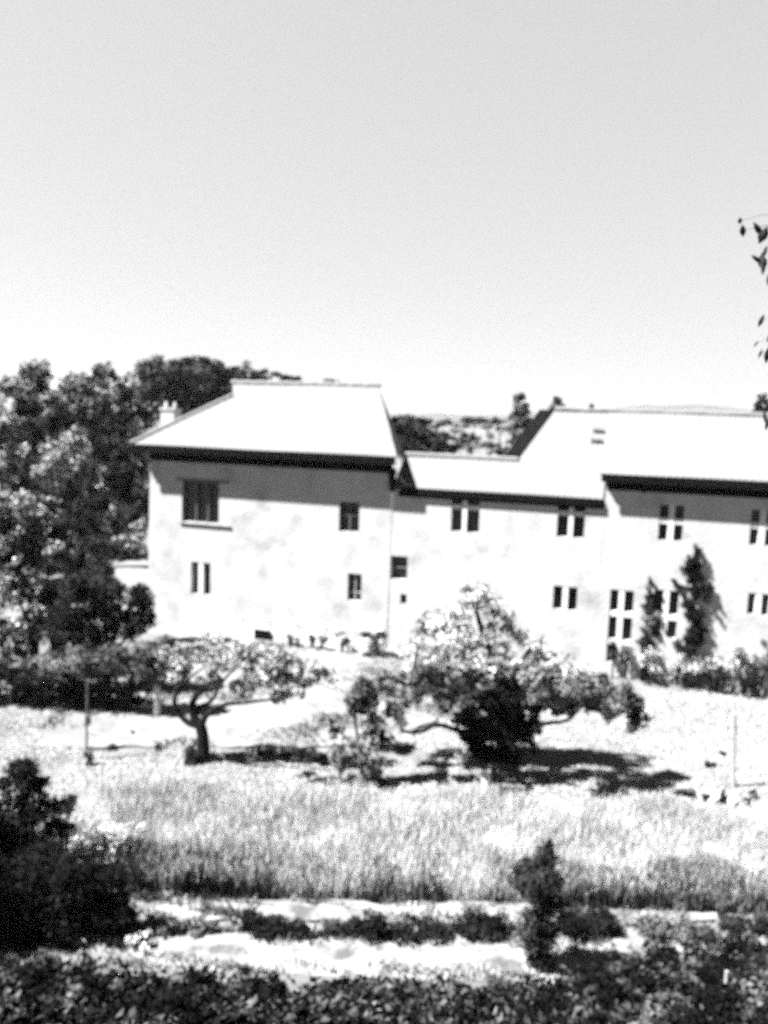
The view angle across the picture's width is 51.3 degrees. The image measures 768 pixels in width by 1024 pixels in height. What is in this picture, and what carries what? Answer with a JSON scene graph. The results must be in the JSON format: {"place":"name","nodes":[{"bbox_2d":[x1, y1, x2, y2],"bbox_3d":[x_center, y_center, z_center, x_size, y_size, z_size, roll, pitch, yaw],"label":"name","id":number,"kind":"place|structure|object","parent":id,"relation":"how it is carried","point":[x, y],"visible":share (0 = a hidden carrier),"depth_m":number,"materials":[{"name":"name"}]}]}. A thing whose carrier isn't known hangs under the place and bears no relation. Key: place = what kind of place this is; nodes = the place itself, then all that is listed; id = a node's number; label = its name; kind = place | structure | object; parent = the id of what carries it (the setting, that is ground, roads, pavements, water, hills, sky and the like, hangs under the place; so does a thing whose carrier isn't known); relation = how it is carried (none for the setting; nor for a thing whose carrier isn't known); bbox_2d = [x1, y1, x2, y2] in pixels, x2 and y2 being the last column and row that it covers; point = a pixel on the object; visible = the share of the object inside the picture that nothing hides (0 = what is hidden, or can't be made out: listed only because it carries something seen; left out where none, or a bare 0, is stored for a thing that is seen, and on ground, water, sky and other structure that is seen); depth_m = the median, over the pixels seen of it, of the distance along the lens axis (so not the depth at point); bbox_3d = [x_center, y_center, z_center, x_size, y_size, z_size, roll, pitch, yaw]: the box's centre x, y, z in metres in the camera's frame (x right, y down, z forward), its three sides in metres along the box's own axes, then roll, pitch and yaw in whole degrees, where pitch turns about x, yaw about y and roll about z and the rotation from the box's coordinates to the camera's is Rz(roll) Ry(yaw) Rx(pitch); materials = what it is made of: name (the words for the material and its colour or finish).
{"place":"outdoors","nodes":[
{"label":"outdoors","id":0,"kind":"place"},
{"bbox_2d":[88,625,459,750],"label":"gravel terrace","id":1,"kind":"structure","parent":0,"point":[233,723],"depth_m":24.30,"materials":[{"name":"white gravel"}]},
{"bbox_2d":[154,685,160,715],"bbox_3d":[-6.731,5.661,23.745,0.203,1.027,0.203,2,7,0],"label":"post","id":2,"kind":"object","parent":1,"relation":"on","point":[157,704],"visible":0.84,"depth_m":23.67,"materials":[{"name":"grey wood"}]},
{"bbox_2d":[40,639,452,750],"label":"gravel weeds","id":3,"kind":"object","parent":1,"relation":"on","point":[426,704],"visible":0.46,"depth_m":24.27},
{"bbox_2d":[0,390,767,993],"bbox_3d":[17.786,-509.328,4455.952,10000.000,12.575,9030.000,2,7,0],"label":"ground","id":4,"kind":"structure","parent":0,"point":[66,736],"depth_m":21.26,"materials":[{"name":"plant"}]},
{"bbox_2d":[0,409,75,588],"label":"woodland tree","id":5,"kind":"object","parent":4,"relation":"on","point":[2,478],"visible":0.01,"depth_m":39.37,"materials":[{"name":"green plant"}]},
{"bbox_2d":[0,754,76,878],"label":"evergreen shrub","id":6,"kind":"object","parent":4,"relation":"on","point":[26,781],"visible":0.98,"depth_m":15.17,"materials":[{"name":"black plant"}]},
{"bbox_2d":[0,489,82,673],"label":"woodland tree","id":7,"kind":"object","parent":4,"relation":"on","point":[27,530],"visible":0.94,"depth_m":26.57,"materials":[{"name":"grey plant"}]},
{"bbox_2d":[0,358,85,599],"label":"woodland tree","id":8,"kind":"object","parent":4,"relation":"on","point":[32,419],"visible":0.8,"depth_m":36.43,"materials":[{"name":"grey plant"}]},
{"bbox_2d":[0,656,117,707],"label":"thicket","id":9,"kind":"object","parent":4,"relation":"on","point":[69,690],"visible":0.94,"depth_m":24.22,"materials":[{"name":"black plant"}]},
{"bbox_2d":[29,424,93,580],"bbox_3d":[-12.271,0.988,30.285,2.552,8.676,1.216,2,7,0],"label":"woodland tree","id":10,"kind":"object","parent":4,"relation":"on","point":[45,471],"visible":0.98,"depth_m":29.95,"materials":[{"name":"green plant"}]},
{"bbox_2d":[0,843,138,955],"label":"evergreen shrub","id":11,"kind":"object","parent":4,"relation":"on","point":[88,895],"visible":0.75,"depth_m":13.51,"materials":[{"name":"black plant"}]},
{"bbox_2d":[59,828,90,858],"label":"flowering plant","id":12,"kind":"object","parent":4,"relation":"on","point":[76,843],"visible":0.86,"depth_m":16.05,"materials":[{"name":"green plant"}]},
{"bbox_2d":[39,404,111,534],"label":"woodland tree","id":13,"kind":"object","parent":4,"relation":"on","point":[91,475],"visible":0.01,"depth_m":43.72,"materials":[{"name":"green plant"}]},
{"bbox_2d":[47,371,119,564],"bbox_3d":[-14.975,-1.470,40.185,3.588,11.120,2.697,2,7,0],"label":"woodland tree","id":14,"kind":"object","parent":4,"relation":"on","point":[85,400],"visible":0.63,"depth_m":39.43,"materials":[{"name":"grey plant"}]},
{"bbox_2d":[85,680,90,757],"bbox_3d":[-7.675,5.367,20.710,0.151,2.081,0.117,2,7,0],"label":"iron pole","id":15,"kind":"object","parent":4,"relation":"on","point":[87,719],"visible":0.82,"depth_m":20.67,"materials":[{"name":"grey metal"}]},
{"bbox_2d":[30,572,156,688],"bbox_3d":[-9.276,3.951,25.745,4.033,4.111,1.707,2,7,0],"label":"woodland tree","id":16,"kind":"object","parent":4,"relation":"on","point":[73,627],"visible":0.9,"depth_m":25.37,"materials":[{"name":"black plant"}]},
{"bbox_2d":[55,480,148,583],"bbox_3d":[-13.584,1.383,38.416,4.679,5.986,2.840,2,7,0],"label":"woodland tree","id":17,"kind":"object","parent":4,"relation":"on","point":[91,522],"visible":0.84,"depth_m":37.96,"materials":[{"name":"black plant"}]},
{"bbox_2d":[15,633,193,711],"bbox_3d":[-8.279,4.919,23.964,5.140,2.630,1.475,2,7,0],"label":"woodland tree","id":18,"kind":"object","parent":4,"relation":"on","point":[82,662],"visible":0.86,"depth_m":23.70,"materials":[{"name":"grey plant"}]},
{"bbox_2d":[88,821,125,851],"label":"flowering plant","id":19,"kind":"object","parent":4,"relation":"on","point":[106,830],"visible":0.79,"depth_m":16.39,"materials":[{"name":"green plant"}]},
{"bbox_2d":[90,835,132,867],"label":"flowering plant","id":20,"kind":"object","parent":4,"relation":"on","point":[103,854],"visible":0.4,"depth_m":15.81,"materials":[{"name":"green plant"}]},
{"bbox_2d":[75,360,158,562],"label":"woodland tree","id":21,"kind":"object","parent":4,"relation":"on","point":[125,479],"visible":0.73,"depth_m":41.32,"materials":[{"name":"black plant"}]},
{"bbox_2d":[87,431,148,558],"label":"woodland tree","id":22,"kind":"object","parent":4,"relation":"on","point":[145,549],"visible":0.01,"depth_m":47.79,"materials":[{"name":"grey plant"}]},
{"bbox_2d":[110,518,148,560],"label":"woodland tree","id":23,"kind":"object","parent":4,"relation":"on","point":[136,544],"visible":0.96,"depth_m":36.85,"materials":[{"name":"grey plant"}]},
{"bbox_2d":[112,555,148,610],"bbox_3d":[-10.560,3.236,37.663,2.400,2.438,3.910,4,7,17],"label":"lean to","id":24,"kind":"object","parent":4,"relation":"on","point":[131,572],"visible":0.18,"depth_m":35.86,"materials":[{"name":"paint"}]},
{"bbox_2d":[108,673,155,704],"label":"thicket","id":25,"kind":"object","parent":4,"relation":"on","point":[148,690],"visible":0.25,"depth_m":24.71,"materials":[{"name":"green plant"}]},
{"bbox_2d":[115,819,149,845],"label":"flowering plant","id":26,"kind":"object","parent":4,"relation":"on","point":[129,828],"visible":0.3,"depth_m":16.41,"materials":[{"name":"white plant"}]},
{"bbox_2d":[125,928,152,949],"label":"flowering plant","id":27,"kind":"object","parent":4,"relation":"on","point":[129,940],"visible":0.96,"depth_m":13.41,"materials":[{"name":"white plant"}]},
{"bbox_2d":[137,907,177,937],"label":"path bush","id":28,"kind":"object","parent":4,"relation":"on","point":[163,921],"visible":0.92,"depth_m":13.92,"materials":[{"name":"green plant"}]},
{"bbox_2d":[122,354,212,432],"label":"woodland tree","id":29,"kind":"object","parent":4,"relation":"on","point":[159,382],"visible":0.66,"depth_m":54.71,"materials":[{"name":"black plant"}]},
{"bbox_2d":[170,917,192,935],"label":"path bush","id":30,"kind":"object","parent":4,"relation":"on","point":[179,929],"visible":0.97,"depth_m":13.83,"materials":[{"name":"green plant"}]},
{"bbox_2d":[183,744,202,765],"bbox_3d":[-4.902,6.310,20.763,0.601,0.616,0.503,2,7,0],"label":"tree stump","id":31,"kind":"object","parent":4,"relation":"on","point":[192,755],"visible":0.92,"depth_m":20.61,"materials":[{"name":"grey plant"}]},
{"bbox_2d":[181,911,219,940],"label":"path bush","id":32,"kind":"object","parent":4,"relation":"on","point":[200,927],"visible":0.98,"depth_m":13.89,"materials":[{"name":"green plant"}]},
{"bbox_2d":[173,355,242,407],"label":"woodland tree","id":33,"kind":"object","parent":4,"relation":"on","point":[218,384],"visible":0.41,"depth_m":60.61,"materials":[{"name":"black plant"}]},
{"bbox_2d":[153,629,338,763],"bbox_3d":[-3.571,4.824,20.698,4.809,3.582,1.268,2,7,0],"label":"gnarled tree","id":34,"kind":"object","parent":4,"relation":"on","point":[180,675],"visible":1,"depth_m":20.52,"materials":[{"name":"grey plant"}]},
{"bbox_2d":[232,905,260,933],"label":"path bush","id":35,"kind":"object","parent":4,"relation":"on","point":[249,915],"visible":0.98,"depth_m":13.98,"materials":[{"name":"grey plant"}]},
{"bbox_2d":[225,360,270,391],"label":"woodland tree","id":36,"kind":"object","parent":4,"relation":"on","point":[254,375],"visible":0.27,"depth_m":64.88,"materials":[{"name":"grey plant"}]},
{"bbox_2d":[248,912,289,944],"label":"path bush","id":37,"kind":"object","parent":4,"relation":"on","point":[273,927],"visible":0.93,"depth_m":13.87,"materials":[{"name":"black plant"}]},
{"bbox_2d":[129,379,411,647],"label":"house","id":38,"kind":"structure","parent":4,"relation":"on","point":[272,498],"depth_m":32.90,"materials":[{"name":"paint"}]},
{"bbox_2d":[183,481,218,523],"bbox_3d":[-7.632,-0.429,33.703,1.753,1.734,0.225,4,7,17],"label":"window","id":39,"kind":"structure","parent":38,"relation":"in","point":[202,498],"depth_m":33.78,"materials":[{"name":"black glass"}]},
{"bbox_2d":[195,562,209,594],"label":"window","id":40,"kind":"structure","parent":38,"relation":"in","point":[202,570],"depth_m":34.03,"materials":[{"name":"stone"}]},
{"bbox_2d":[340,501,359,531],"bbox_3d":[-1.313,0.177,31.798,0.854,1.191,0.225,4,7,17],"label":"window","id":41,"kind":"structure","parent":38,"relation":"in","point":[349,511],"depth_m":31.86,"materials":[{"name":"black glass"}]},
{"bbox_2d":[348,573,361,599],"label":"window","id":42,"kind":"structure","parent":38,"relation":"in","point":[355,579],"depth_m":32.10,"materials":[{"name":"glass"}]},
{"bbox_2d":[259,741,298,759],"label":"grass tuft","id":43,"kind":"object","parent":4,"relation":"on","point":[283,756],"visible":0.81,"depth_m":21.33,"materials":[{"name":"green plant"}]},
{"bbox_2d":[269,371,301,381],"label":"woodland tree","id":44,"kind":"object","parent":4,"relation":"on","point":[275,374],"visible":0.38,"depth_m":70.92,"materials":[{"name":"grey plant"}]},
{"bbox_2d":[280,917,310,939],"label":"path bush","id":45,"kind":"object","parent":4,"relation":"on","point":[300,925],"visible":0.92,"depth_m":13.94,"materials":[{"name":"grey plant"}]},
{"bbox_2d":[239,614,385,653],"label":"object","id":46,"kind":"object","parent":4,"relation":"on","point":[267,632],"visible":0.71,"depth_m":31.69,"materials":[{"name":"stone"}]},
{"bbox_2d":[318,916,343,939],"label":"path bush","id":47,"kind":"object","parent":4,"relation":"on","point":[328,925],"visible":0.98,"depth_m":13.96,"materials":[{"name":"grey plant"}]},
{"bbox_2d":[290,673,409,785],"bbox_3d":[-0.838,5.553,19.733,2.938,3.175,1.047,2,7,0],"label":"young tree","id":48,"kind":"object","parent":4,"relation":"on","point":[374,719],"visible":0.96,"depth_m":19.75,"materials":[{"name":"grey plant"}]},
{"bbox_2d":[336,912,365,938],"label":"path bush","id":49,"kind":"object","parent":4,"relation":"on","point":[350,923],"visible":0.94,"depth_m":13.94,"materials":[{"name":"grey plant"}]},
{"bbox_2d":[353,905,392,943],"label":"path bush","id":50,"kind":"object","parent":4,"relation":"on","point":[373,924],"visible":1,"depth_m":13.85,"materials":[{"name":"black plant"}]},
{"bbox_2d":[362,637,383,657],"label":"trellis plant","id":51,"kind":"object","parent":4,"relation":"on","point":[368,653],"visible":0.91,"depth_m":30.36,"materials":[{"name":"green plant"}]},
{"bbox_2d":[359,629,388,655],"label":"trellis plant","id":52,"kind":"object","parent":4,"relation":"on","point":[378,635],"visible":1,"depth_m":30.32,"materials":[{"name":"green plant"}]},
{"bbox_2d":[0,890,761,983],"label":"path grass","id":53,"kind":"structure","parent":4,"relation":"on","point":[166,964],"depth_m":13.55,"materials":[{"name":"grey plant"}]},
{"bbox_2d":[0,930,767,1023],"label":"undergrowth","id":54,"kind":"object","parent":4,"relation":"on","point":[689,987],"visible":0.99,"depth_m":7.55,"materials":[{"name":"black plant"}]},
{"bbox_2d":[385,918,425,946],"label":"path bush","id":55,"kind":"object","parent":4,"relation":"on","point":[404,930],"visible":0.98,"depth_m":13.87,"materials":[{"name":"black plant"}]},
{"bbox_2d":[391,413,460,462],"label":"woodland tree","id":56,"kind":"object","parent":4,"relation":"on","point":[411,437],"visible":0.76,"depth_m":49.33,"materials":[{"name":"black plant"}]},
{"bbox_2d":[102,883,767,982],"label":"path weeds","id":57,"kind":"object","parent":4,"relation":"on","point":[381,901],"visible":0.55,"depth_m":14.03,"materials":[{"name":"grey plant"}]},
{"bbox_2d":[416,913,457,946],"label":"path bush","id":58,"kind":"object","parent":4,"relation":"on","point":[427,927],"visible":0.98,"depth_m":13.95,"materials":[{"name":"grey plant"}]},
{"bbox_2d":[112,828,767,913],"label":"tall weeds","id":59,"kind":"object","parent":4,"relation":"on","point":[137,883],"visible":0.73,"depth_m":15.10,"materials":[{"name":"grey plant"}]},
{"bbox_2d":[454,431,481,454],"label":"woodland tree","id":60,"kind":"object","parent":4,"relation":"on","point":[472,438],"visible":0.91,"depth_m":94.43,"materials":[{"name":"grey plant"}]},
{"bbox_2d":[451,903,488,942],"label":"path bush","id":61,"kind":"object","parent":4,"relation":"on","point":[468,926],"visible":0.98,"depth_m":14.03,"materials":[{"name":"black plant"}]},
{"bbox_2d":[458,416,490,427],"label":"hedgerow tree","id":62,"kind":"object","parent":4,"relation":"on","point":[471,420],"visible":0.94,"depth_m":148.16,"materials":[{"name":"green plant"}]},
{"bbox_2d":[482,768,491,796],"bbox_3d":[2.493,6.600,19.350,0.249,0.816,0.231,2,7,0],"label":"marker post","id":63,"kind":"object","parent":4,"relation":"on","point":[486,774],"visible":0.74,"depth_m":19.25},
{"bbox_2d":[473,905,512,944],"bbox_3d":[1.913,7.308,14.137,0.697,0.525,0.697,2,7,0],"label":"path bush","id":64,"kind":"object","parent":4,"relation":"on","point":[496,925],"visible":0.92,"depth_m":14.02,"materials":[{"name":"black plant"}]},
{"bbox_2d":[387,452,605,672],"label":"house","id":65,"kind":"structure","parent":4,"relation":"on","point":[533,560],"depth_m":30.10,"materials":[{"name":"paint"}]},
{"bbox_2d":[391,556,407,578],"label":"window","id":66,"kind":"structure","parent":65,"relation":"in","point":[400,563],"depth_m":31.50,"materials":[{"name":"black glass"}]},
{"bbox_2d":[452,500,479,531],"bbox_3d":[3.128,-0.052,30.365,1.086,1.623,0.313,4,7,17],"label":"window","id":67,"kind":"structure","parent":65,"relation":"in","point":[466,514],"depth_m":30.44,"materials":[{"name":"glass"}]},
{"bbox_2d":[553,585,577,609],"bbox_3d":[6.705,3.154,29.584,0.856,0.880,0.313,4,7,17],"label":"window","id":68,"kind":"structure","parent":65,"relation":"in","point":[565,597],"depth_m":29.65,"materials":[{"name":"glass"}]},
{"bbox_2d":[557,507,584,537],"bbox_3d":[6.849,0.145,29.226,0.976,1.546,0.313,4,7,17],"label":"window","id":69,"kind":"structure","parent":65,"relation":"in","point":[571,520],"depth_m":29.30,"materials":[{"name":"glass"}]},
{"bbox_2d":[344,580,654,766],"bbox_3d":[2.942,4.518,20.421,8.069,5.338,4.010,2,7,0],"label":"spreading tree","id":70,"kind":"object","parent":4,"relation":"on","point":[496,708],"visible":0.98,"depth_m":20.54,"materials":[{"name":"grey plant"}]},
{"bbox_2d":[502,391,531,454],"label":"woodland tree","id":71,"kind":"object","parent":4,"relation":"on","point":[519,418],"visible":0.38,"depth_m":57.30,"materials":[{"name":"grey plant"}]},
{"bbox_2d":[506,839,570,972],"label":"cypress","id":72,"kind":"object","parent":4,"relation":"on","point":[535,880],"visible":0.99,"depth_m":13.04,"materials":[{"name":"black plant"}]},
{"bbox_2d":[546,901,588,944],"bbox_3d":[3.253,7.353,14.160,0.916,0.687,0.736,-1,7,-21],"label":"path bush","id":73,"kind":"object","parent":4,"relation":"on","point":[570,926],"visible":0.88,"depth_m":14.09,"materials":[{"name":"black plant"}]},
{"bbox_2d":[565,898,609,939],"bbox_3d":[3.626,7.283,14.345,0.847,0.622,0.784,2,7,0],"label":"path bush","id":74,"kind":"object","parent":4,"relation":"on","point":[593,924],"visible":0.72,"depth_m":14.20,"materials":[{"name":"black plant"}]},
{"bbox_2d":[595,905,622,938],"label":"path bush","id":75,"kind":"object","parent":4,"relation":"on","point":[611,919],"visible":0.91,"depth_m":14.18,"materials":[{"name":"black plant"}]},
{"bbox_2d":[504,403,767,695],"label":"house","id":76,"kind":"structure","parent":4,"relation":"on","point":[674,485],"depth_m":28.52,"materials":[{"name":"paint"}]},
{"bbox_2d":[606,589,633,662],"bbox_3d":[8.585,4.127,29.100,0.815,2.677,0.313,4,7,17],"label":"window","id":77,"kind":"structure","parent":76,"relation":"in","point":[621,601],"depth_m":29.09,"materials":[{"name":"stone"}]},
{"bbox_2d":[639,576,659,679],"bbox_3d":[9.419,4.190,28.566,0.711,3.908,0.428,4,7,16],"label":"climbing plant","id":78,"kind":"object","parent":76,"relation":"attached to","point":[648,618],"visible":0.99,"depth_m":28.44,"materials":[{"name":"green plant"}]},
{"bbox_2d":[651,589,678,637],"bbox_3d":[10.041,3.603,28.592,0.841,1.716,0.313,4,7,17],"label":"window","id":79,"kind":"structure","parent":76,"relation":"in","point":[666,601],"depth_m":28.61,"materials":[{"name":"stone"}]},
{"bbox_2d":[658,505,683,540],"bbox_3d":[10.124,0.371,28.229,0.805,1.254,0.313,4,7,17],"label":"window","id":80,"kind":"structure","parent":76,"relation":"in","point":[671,519],"depth_m":28.25,"materials":[{"name":"glass"}]},
{"bbox_2d":[670,543,715,685],"bbox_3d":[10.746,3.652,28.064,1.501,5.182,0.592,4,7,13],"label":"climbing plant","id":81,"kind":"object","parent":76,"relation":"attached to","point":[696,637],"visible":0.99,"depth_m":27.93,"materials":[{"name":"black plant"}]},
{"bbox_2d":[747,593,767,614],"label":"window","id":82,"kind":"structure","parent":76,"relation":"in","point":[757,603],"depth_m":27.70,"materials":[{"name":"glass"}]},
{"bbox_2d":[749,509,767,545],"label":"window","id":83,"kind":"structure","parent":76,"relation":"in","point":[759,518],"depth_m":27.35,"materials":[{"name":"glass"}]},
{"bbox_2d":[635,635,653,681],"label":"bed shrub","id":84,"kind":"object","parent":4,"relation":"on","point":[640,640],"visible":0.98,"depth_m":28.60,"materials":[{"name":"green plant"}]},
{"bbox_2d":[637,646,667,681],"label":"bed shrub","id":85,"kind":"object","parent":4,"relation":"on","point":[650,666],"visible":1,"depth_m":28.49,"materials":[{"name":"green plant"}]},
{"bbox_2d":[632,909,685,940],"bbox_3d":[4.914,7.407,14.288,0.930,0.522,0.702,2,7,0],"label":"path bush","id":86,"kind":"object","parent":4,"relation":"on","point":[652,926],"visible":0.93,"depth_m":14.23,"materials":[{"name":"grey plant"}]},
{"bbox_2d":[666,651,693,684],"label":"bed shrub","id":87,"kind":"object","parent":4,"relation":"on","point":[684,666],"visible":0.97,"depth_m":28.11,"materials":[{"name":"white plant"}]},
{"bbox_2d":[672,637,692,684],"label":"bed shrub","id":88,"kind":"object","parent":4,"relation":"on","point":[676,644],"visible":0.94,"depth_m":28.19,"materials":[{"name":"grey plant"}]},
{"bbox_2d":[661,910,720,949],"bbox_3d":[5.476,7.489,14.222,1.082,0.444,0.851,2,7,0],"label":"path bush","id":89,"kind":"object","parent":4,"relation":"on","point":[704,932],"visible":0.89,"depth_m":14.16,"materials":[{"name":"grey plant"}]},
{"bbox_2d":[688,653,725,688],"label":"bed shrub","id":90,"kind":"object","parent":4,"relation":"on","point":[696,665],"visible":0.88,"depth_m":27.93,"materials":[{"name":"white plant"}]},
{"bbox_2d":[697,668,732,691],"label":"bed shrub","id":91,"kind":"object","parent":4,"relation":"on","point":[710,676],"visible":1,"depth_m":27.62,"materials":[{"name":"black plant"}]},
{"bbox_2d":[732,714,735,787],"bbox_3d":[8.895,6.105,20.320,0.239,2.018,0.091,2,7,0],"label":"garden stake","id":92,"kind":"object","parent":4,"relation":"on","point":[734,751],"visible":0.95,"depth_m":20.29,"materials":[{"name":"white wood"}]},
{"bbox_2d":[716,909,755,937],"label":"path bush","id":93,"kind":"object","parent":4,"relation":"on","point":[729,923],"visible":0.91,"depth_m":14.48,"materials":[{"name":"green plant"}]},
{"bbox_2d":[723,639,760,692],"bbox_3d":[12.242,5.355,27.762,1.250,1.996,1.178,2,7,0],"label":"bed shrub","id":94,"kind":"object","parent":4,"relation":"on","point":[736,650],"visible":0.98,"depth_m":27.58,"materials":[{"name":"white plant"}]},
{"bbox_2d":[734,674,762,696],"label":"bed shrub","id":95,"kind":"object","parent":4,"relation":"on","point":[751,682],"visible":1,"depth_m":27.29,"materials":[{"name":"black plant"}]},
{"bbox_2d":[738,214,767,430],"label":"overhanging tree","id":96,"kind":"object","parent":4,"relation":"on","point":[761,260],"visible":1,"depth_m":4.02,"materials":[{"name":"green plant"}]},
{"bbox_2d":[740,911,767,938],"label":"path bush","id":97,"kind":"object","parent":4,"relation":"on","point":[761,924],"visible":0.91,"depth_m":14.33,"materials":[{"name":"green plant"}]},
{"bbox_2d":[751,393,767,412],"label":"garden tree","id":98,"kind":"object","parent":4,"relation":"on","point":[758,407],"visible":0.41,"depth_m":35.50,"materials":[{"name":"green plant"}]},
{"bbox_2d":[752,639,767,696],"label":"bed shrub","id":99,"kind":"object","parent":4,"relation":"on","point":[761,665],"visible":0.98,"depth_m":27.32,"materials":[{"name":"grey plant"}]},
{"bbox_2d":[0,0,767,414],"label":"sky","id":100,"kind":"structure","parent":0,"point":[464,207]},
{"bbox_2d":[101,770,767,909],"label":"tall grass","id":101,"kind":"structure","parent":0,"point":[469,830],"depth_m":16.95,"materials":[{"name":"white plant"}]},
{"bbox_2d":[113,927,767,982],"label":"garden path","id":102,"kind":"structure","parent":0,"point":[219,946],"depth_m":13.49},
{"bbox_2d":[151,898,766,927],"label":"path","id":103,"kind":"structure","parent":0,"point":[304,911],"depth_m":14.72,"materials":[{"name":"white gravel"}]},
{"bbox_2d":[389,404,752,425],"bbox_3d":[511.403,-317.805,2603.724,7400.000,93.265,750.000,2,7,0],"label":"hills","id":104,"kind":"structure","parent":0,"point":[436,417],"depth_m":2426.61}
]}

